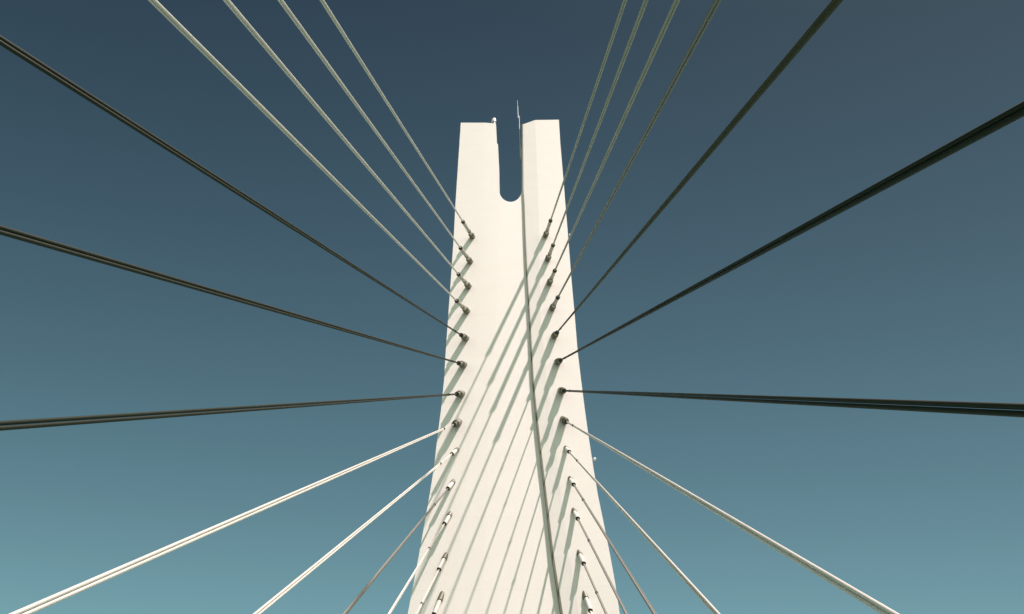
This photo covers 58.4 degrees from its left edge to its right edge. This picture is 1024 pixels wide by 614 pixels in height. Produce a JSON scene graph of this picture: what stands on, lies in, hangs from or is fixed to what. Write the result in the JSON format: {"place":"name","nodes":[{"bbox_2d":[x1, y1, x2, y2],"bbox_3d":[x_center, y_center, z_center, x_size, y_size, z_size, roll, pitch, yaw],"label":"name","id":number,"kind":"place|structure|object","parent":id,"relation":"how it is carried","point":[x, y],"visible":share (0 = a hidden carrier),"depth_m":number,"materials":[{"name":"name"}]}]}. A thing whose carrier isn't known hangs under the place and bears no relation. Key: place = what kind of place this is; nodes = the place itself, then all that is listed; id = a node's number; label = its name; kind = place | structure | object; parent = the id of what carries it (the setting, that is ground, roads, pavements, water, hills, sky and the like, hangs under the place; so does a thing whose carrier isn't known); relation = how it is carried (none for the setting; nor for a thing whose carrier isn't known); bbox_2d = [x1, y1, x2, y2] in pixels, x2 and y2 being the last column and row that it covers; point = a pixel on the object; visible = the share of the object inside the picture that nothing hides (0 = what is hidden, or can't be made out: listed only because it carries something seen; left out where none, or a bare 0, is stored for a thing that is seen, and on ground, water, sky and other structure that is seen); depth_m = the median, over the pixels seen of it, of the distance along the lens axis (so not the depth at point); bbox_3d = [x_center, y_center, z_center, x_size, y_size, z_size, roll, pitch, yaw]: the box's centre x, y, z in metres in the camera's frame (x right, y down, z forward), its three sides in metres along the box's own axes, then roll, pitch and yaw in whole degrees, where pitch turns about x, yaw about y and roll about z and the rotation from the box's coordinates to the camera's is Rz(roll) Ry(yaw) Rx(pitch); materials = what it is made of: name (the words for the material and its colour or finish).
{"place":"outdoors","nodes":[
{"label":"outdoors","id":0,"kind":"place"},
{"bbox_2d":[0,0,1023,613],"label":"sky","id":1,"kind":"structure","parent":0,"point":[914,290],"materials":[{"name":"blue"}]},
{"bbox_3d":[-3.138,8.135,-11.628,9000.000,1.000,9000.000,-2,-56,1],"label":"water","id":2,"kind":"structure","parent":0,"visible":0},
{"bbox_2d":[408,120,619,613],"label":"bridge pylon","id":3,"kind":"object","parent":2,"relation":"in","point":[511,538],"visible":0.98,"depth_m":88.81,"materials":[{"name":"white paint"}]},
{"bbox_2d":[0,390,464,430],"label":"stay cable","id":4,"kind":"object","parent":3,"relation":"attached to","point":[28,424],"visible":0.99,"depth_m":33.39,"materials":[{"name":"green paint"}]},
{"bbox_2d":[0,225,466,367],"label":"stay cable","id":5,"kind":"object","parent":3,"relation":"attached to","point":[41,241],"visible":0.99,"depth_m":33.34,"materials":[{"name":"green paint"}]},
{"bbox_2d":[0,35,468,340],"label":"stay cable","id":6,"kind":"object","parent":3,"relation":"attached to","point":[11,47],"visible":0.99,"depth_m":33.39,"materials":[{"name":"green paint"}]},
{"bbox_2d":[9,418,461,613],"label":"stay cable","id":7,"kind":"object","parent":3,"relation":"attached to","point":[74,589],"visible":0.99,"depth_m":34.46,"materials":[{"name":"green paint"}]},
{"bbox_2d":[148,0,469,313],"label":"stay cable","id":8,"kind":"object","parent":3,"relation":"attached to","point":[162,10],"visible":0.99,"depth_m":43.33,"materials":[{"name":"paint"}]},
{"bbox_2d":[223,0,471,288],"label":"stay cable","id":9,"kind":"object","parent":3,"relation":"attached to","point":[261,41],"visible":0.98,"depth_m":51.95,"materials":[{"name":"paint"}]},
{"bbox_2d":[253,447,458,613],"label":"stay cable","id":10,"kind":"object","parent":3,"relation":"attached to","point":[276,597],"visible":1,"depth_m":51.96,"materials":[{"name":"paint"}]},
{"bbox_2d":[278,0,472,263],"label":"stay cable","id":11,"kind":"object","parent":3,"relation":"attached to","point":[469,260],"visible":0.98,"depth_m":60.53,"materials":[{"name":"paint"}]},
{"bbox_2d":[320,0,474,238],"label":"stay cable","id":12,"kind":"object","parent":3,"relation":"attached to","point":[354,51],"visible":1,"depth_m":69.54,"materials":[{"name":"paint"}]},
{"bbox_2d":[343,479,454,613],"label":"stay cable","id":13,"kind":"object","parent":3,"relation":"attached to","point":[371,581],"visible":1,"depth_m":63.47,"materials":[{"name":"paint"}]},
{"bbox_2d":[388,511,451,613],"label":"stay cable","id":14,"kind":"object","parent":3,"relation":"attached to","point":[447,518],"visible":1,"depth_m":69.81,"materials":[{"name":"paint"}]},
{"bbox_2d":[416,552,447,613],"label":"stay cable","id":15,"kind":"object","parent":3,"relation":"attached to","point":[442,561],"visible":1,"depth_m":72.84,"materials":[{"name":"paint"}]},
{"bbox_2d":[432,591,443,613],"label":"stay cable","id":16,"kind":"object","parent":3,"relation":"attached to","point":[438,602],"visible":1,"depth_m":71.28,"materials":[{"name":"paint"}]},
{"bbox_2d":[517,100,521,158],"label":"antenna mast","id":17,"kind":"object","parent":3,"relation":"attached to","point":[519,135],"visible":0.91,"depth_m":145.38,"materials":[{"name":"grey metal"}]},
{"bbox_2d":[543,0,626,237],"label":"stay cable","id":18,"kind":"object","parent":3,"relation":"attached to","point":[546,232],"visible":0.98,"depth_m":69.64,"materials":[{"name":"paint"}]},
{"bbox_2d":[582,591,592,613],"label":"stay cable","id":19,"kind":"object","parent":3,"relation":"attached to","point":[587,601],"visible":1,"depth_m":70.61,"materials":[{"name":"paint"}]},
{"bbox_2d":[577,549,606,613],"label":"stay cable","id":20,"kind":"object","parent":3,"relation":"attached to","point":[580,557],"visible":1,"depth_m":71.12,"materials":[{"name":"paint"}]},
{"bbox_2d":[545,0,648,260],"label":"stay cable","id":21,"kind":"object","parent":3,"relation":"attached to","point":[624,57],"visible":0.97,"depth_m":61.57,"materials":[{"name":"paint"}]},
{"bbox_2d":[571,507,627,613],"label":"stay cable","id":22,"kind":"object","parent":3,"relation":"attached to","point":[575,513],"visible":1,"depth_m":67.65,"materials":[{"name":"paint"}]},
{"bbox_2d":[568,476,656,613],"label":"stay cable","id":23,"kind":"object","parent":3,"relation":"attached to","point":[573,484],"visible":0.99,"depth_m":61.81,"materials":[{"name":"paint"}]},
{"bbox_2d":[546,0,679,284],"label":"stay cable","id":24,"kind":"object","parent":3,"relation":"attached to","point":[675,3],"visible":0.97,"depth_m":53.03,"materials":[{"name":"paint"}]},
{"bbox_2d":[549,0,721,310],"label":"stay cable","id":25,"kind":"object","parent":3,"relation":"attached to","point":[697,37],"visible":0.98,"depth_m":45.35,"materials":[{"name":"paint"}]},
{"bbox_2d":[564,445,719,613],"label":"stay cable","id":26,"kind":"object","parent":3,"relation":"attached to","point":[699,594],"visible":1,"depth_m":49.73,"materials":[{"name":"paint"}]},
{"bbox_2d":[551,0,842,338],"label":"stay cable","id":27,"kind":"object","parent":3,"relation":"attached to","point":[817,24],"visible":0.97,"depth_m":32.36,"materials":[{"name":"green paint"}]},
{"bbox_2d":[560,416,898,613],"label":"stay cable","id":28,"kind":"object","parent":3,"relation":"attached to","point":[865,599],"visible":1,"depth_m":31.81,"materials":[{"name":"green paint"}]},
{"bbox_2d":[554,101,1023,364],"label":"stay cable","id":29,"kind":"object","parent":3,"relation":"attached to","point":[1000,121],"visible":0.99,"depth_m":22.89,"materials":[{"name":"green paint"}]},
{"bbox_2d":[558,387,1023,416],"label":"stay cable","id":30,"kind":"object","parent":3,"relation":"attached to","point":[992,408],"visible":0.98,"depth_m":23.85,"materials":[{"name":"green paint"}]}
]}

